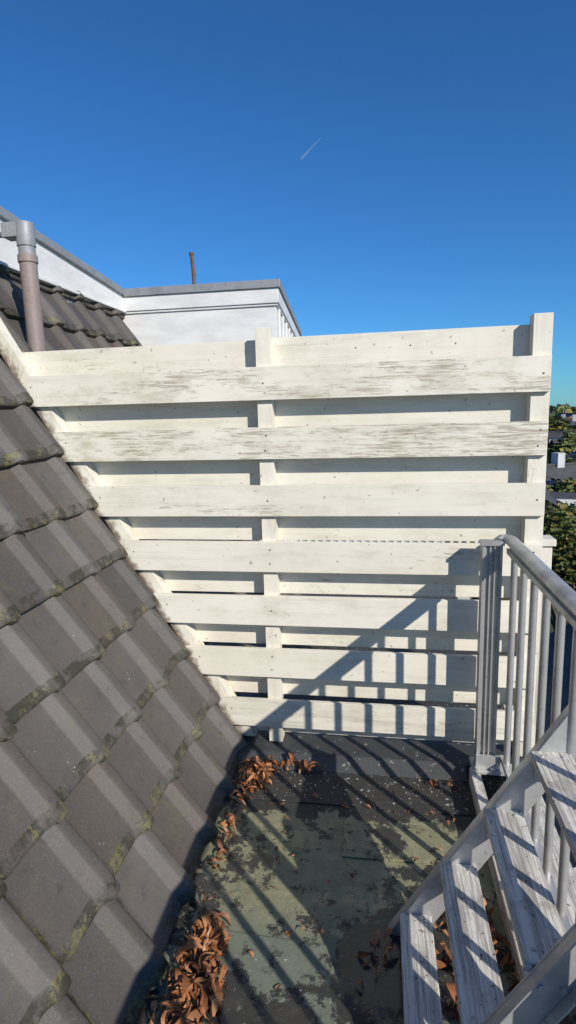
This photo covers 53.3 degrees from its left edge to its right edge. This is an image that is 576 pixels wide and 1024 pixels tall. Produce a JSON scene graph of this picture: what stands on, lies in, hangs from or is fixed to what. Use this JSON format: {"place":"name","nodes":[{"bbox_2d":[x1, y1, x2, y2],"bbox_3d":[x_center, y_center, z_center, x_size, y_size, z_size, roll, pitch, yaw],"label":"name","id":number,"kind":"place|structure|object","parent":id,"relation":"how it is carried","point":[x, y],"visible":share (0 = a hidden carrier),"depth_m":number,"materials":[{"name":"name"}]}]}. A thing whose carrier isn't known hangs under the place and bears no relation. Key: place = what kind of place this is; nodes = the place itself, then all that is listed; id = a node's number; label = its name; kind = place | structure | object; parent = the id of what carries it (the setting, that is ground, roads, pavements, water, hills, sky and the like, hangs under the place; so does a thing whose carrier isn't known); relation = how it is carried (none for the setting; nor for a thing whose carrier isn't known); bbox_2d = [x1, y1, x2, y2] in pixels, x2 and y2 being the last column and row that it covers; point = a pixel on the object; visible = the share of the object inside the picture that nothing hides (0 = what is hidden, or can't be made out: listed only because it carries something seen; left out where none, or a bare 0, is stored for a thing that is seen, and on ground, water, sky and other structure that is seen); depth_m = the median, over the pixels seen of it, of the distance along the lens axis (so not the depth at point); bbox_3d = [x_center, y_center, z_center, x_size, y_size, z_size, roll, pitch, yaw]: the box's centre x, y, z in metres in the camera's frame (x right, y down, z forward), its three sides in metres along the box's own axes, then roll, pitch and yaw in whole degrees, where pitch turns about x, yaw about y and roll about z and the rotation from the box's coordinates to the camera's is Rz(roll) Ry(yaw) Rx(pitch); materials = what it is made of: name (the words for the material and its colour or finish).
{"place":"outdoors","nodes":[
{"label":"outdoors","id":0,"kind":"place"},
{"bbox_2d":[0,0,575,406],"label":"sky","id":1,"kind":"structure","parent":0,"point":[396,165],"materials":[{"name":"blue"}]},
{"bbox_2d":[445,541,509,599],"bbox_3d":[7.955,3.449,23.945,3.750,6.126,4.873,3,11,23],"label":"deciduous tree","id":2,"kind":"object","parent":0,"point":[475,598],"visible":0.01,"depth_m":23.89,"materials":[{"name":"green plant"}]},
{"bbox_2d":[445,407,575,655],"bbox_3d":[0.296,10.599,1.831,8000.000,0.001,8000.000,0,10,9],"label":"ground","id":3,"kind":"structure","parent":0,"point":[505,653],"depth_m":27.96,"materials":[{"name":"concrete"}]},
{"bbox_2d":[470,487,575,600],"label":"row house","id":4,"kind":"structure","parent":3,"relation":"on","point":[555,498],"depth_m":32.36,"materials":[{"name":"brick"}]},
{"bbox_2d":[543,502,575,630],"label":"deciduous tree","id":5,"kind":"object","parent":3,"relation":"on","point":[559,524],"visible":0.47,"depth_m":17.52,"materials":[{"name":"green plant"}]},
{"bbox_2d":[545,452,575,490],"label":"row house","id":6,"kind":"structure","parent":3,"relation":"on","point":[558,467],"depth_m":38.31,"materials":[{"name":"grey paint"}]},
{"bbox_2d":[545,477,575,500],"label":"deciduous tree","id":7,"kind":"object","parent":3,"relation":"on","point":[569,485],"visible":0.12,"depth_m":35.23,"materials":[{"name":"green plant"}]},
{"bbox_2d":[546,432,575,462],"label":"deciduous tree","id":8,"kind":"object","parent":3,"relation":"on","point":[567,444],"visible":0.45,"depth_m":53.26,"materials":[{"name":"green plant"}]},
{"bbox_2d":[546,457,575,463],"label":"deciduous tree","id":9,"kind":"object","parent":3,"relation":"on","point":[568,459],"visible":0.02,"depth_m":42.78,"materials":[{"name":"green plant"}]},
{"bbox_2d":[547,439,575,452],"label":"row house","id":10,"kind":"structure","parent":3,"relation":"on","point":[552,442],"depth_m":55.64,"materials":[{"name":"brick"}]},
{"bbox_2d":[548,416,575,430],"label":"deciduous tree","id":11,"kind":"object","parent":3,"relation":"on","point":[558,425],"visible":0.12,"depth_m":74.00,"materials":[{"name":"green plant"}]},
{"bbox_2d":[549,402,575,417],"bbox_3d":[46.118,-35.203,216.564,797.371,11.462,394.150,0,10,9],"label":"distant tree line","id":12,"kind":"object","parent":3,"relation":"on","point":[558,408],"visible":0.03,"depth_m":215.67,"materials":[{"name":"green plant"}]},
{"bbox_3d":[-2.065,5.858,3.918,6.700,8.740,12.980,0,10,9],"label":"brick apartment building","id":13,"kind":"object","parent":3,"relation":"on","visible":0},
{"bbox_2d":[135,540,575,1023],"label":"flat roof floor","id":14,"kind":"structure","parent":13,"relation":"on","point":[344,908],"depth_m":2.17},
{"bbox_2d":[0,264,302,1023],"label":"tiled roof","id":15,"kind":"structure","parent":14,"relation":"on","point":[124,744],"depth_m":2.17,"materials":[{"name":"tile"}]},
{"bbox_2d":[0,206,301,540],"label":"flat roof dormer","id":16,"kind":"object","parent":15,"relation":"on","point":[206,313],"visible":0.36,"depth_m":4.85,"materials":[{"name":"paint"}]},
{"bbox_2d":[0,220,45,351],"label":"rain downpipe","id":17,"kind":"object","parent":16,"relation":"attached to","point":[21,233],"visible":0.91,"depth_m":3.12,"materials":[{"name":"grey plastic"}]},
{"bbox_2d":[189,252,195,283],"bbox_3d":[-0.965,-2.353,5.898,0.100,0.601,0.100,0,10,9],"label":"rusty vent pipe","id":18,"kind":"object","parent":16,"relation":"on","point":[191,254],"visible":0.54,"depth_m":5.86,"materials":[{"name":"metal"}]},
{"bbox_2d":[300,540,477,542],"bbox_3d":[1.236,0.081,6.526,2.330,0.850,0.050,0,10,9],"label":"neighbour picket railing","id":19,"kind":"object","parent":16,"relation":"attached to","point":[382,541],"visible":0.01,"depth_m":6.61,"materials":[{"name":"grey"}]},
{"bbox_2d":[185,767,470,1023],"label":"roofing felt patch","id":20,"kind":"object","parent":14,"relation":"on","point":[319,984],"visible":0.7,"depth_m":1.88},
{"bbox_2d":[150,751,519,1023],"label":"dry leaf pile","id":21,"kind":"object","parent":14,"relation":"on","point":[197,942],"visible":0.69,"depth_m":1.85,"materials":[{"name":"brown plant"}]},
{"bbox_2d":[239,730,522,781],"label":"felt upstand kerb","id":22,"kind":"structure","parent":14,"relation":"on","point":[417,758],"depth_m":2.89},
{"bbox_2d":[0,312,553,756],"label":"wooden privacy fence","id":23,"kind":"object","parent":22,"relation":"on","point":[267,439],"visible":0.83,"depth_m":2.78,"materials":[{"name":"beige paint"}]},
{"bbox_2d":[388,705,575,1023],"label":"stair","id":24,"kind":"object","parent":14,"relation":"on","point":[543,991],"visible":1,"depth_m":1.61,"materials":[{"name":"white wood"}]},
{"bbox_2d":[433,535,556,747],"bbox_3d":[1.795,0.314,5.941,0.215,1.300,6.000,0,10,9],"label":"neighbour gate post","id":25,"kind":"object","parent":14,"relation":"attached to","point":[549,542],"visible":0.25,"depth_m":3.22,"materials":[{"name":"beige paint"}]},
{"bbox_2d":[469,764,575,980],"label":"timber edge kerb","id":26,"kind":"structure","parent":14,"relation":"on","point":[478,793],"depth_m":2.07,"materials":[{"name":"white wood"}]},
{"bbox_2d":[469,534,575,932],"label":"aluminium railing","id":27,"kind":"object","parent":26,"relation":"on","point":[557,591],"visible":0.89,"depth_m":2.29,"materials":[{"name":"metal"}]},
{"bbox_2d":[514,623,575,873],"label":"row house","id":28,"kind":"structure","parent":0,"point":[567,664],"depth_m":14.38,"materials":[{"name":"grey paint"}]},
{"bbox_2d":[547,431,575,443],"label":"row house","id":29,"kind":"structure","parent":0,"point":[555,435],"depth_m":69.06,"materials":[{"name":"grey paint"}]},
{"bbox_2d":[552,410,575,417],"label":"row house","id":30,"kind":"structure","parent":0,"point":[567,414],"depth_m":127.66,"materials":[{"name":"brick"}]},
{"bbox_2d":[553,415,575,430],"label":"row house","id":31,"kind":"structure","parent":0,"point":[573,421],"depth_m":86.67,"materials":[{"name":"grey paint"}]},
{"bbox_2d":[565,451,575,459],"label":"row house","id":32,"kind":"structure","parent":0,"point":[572,455],"depth_m":48.35,"materials":[{"name":"brick"}]}
]}

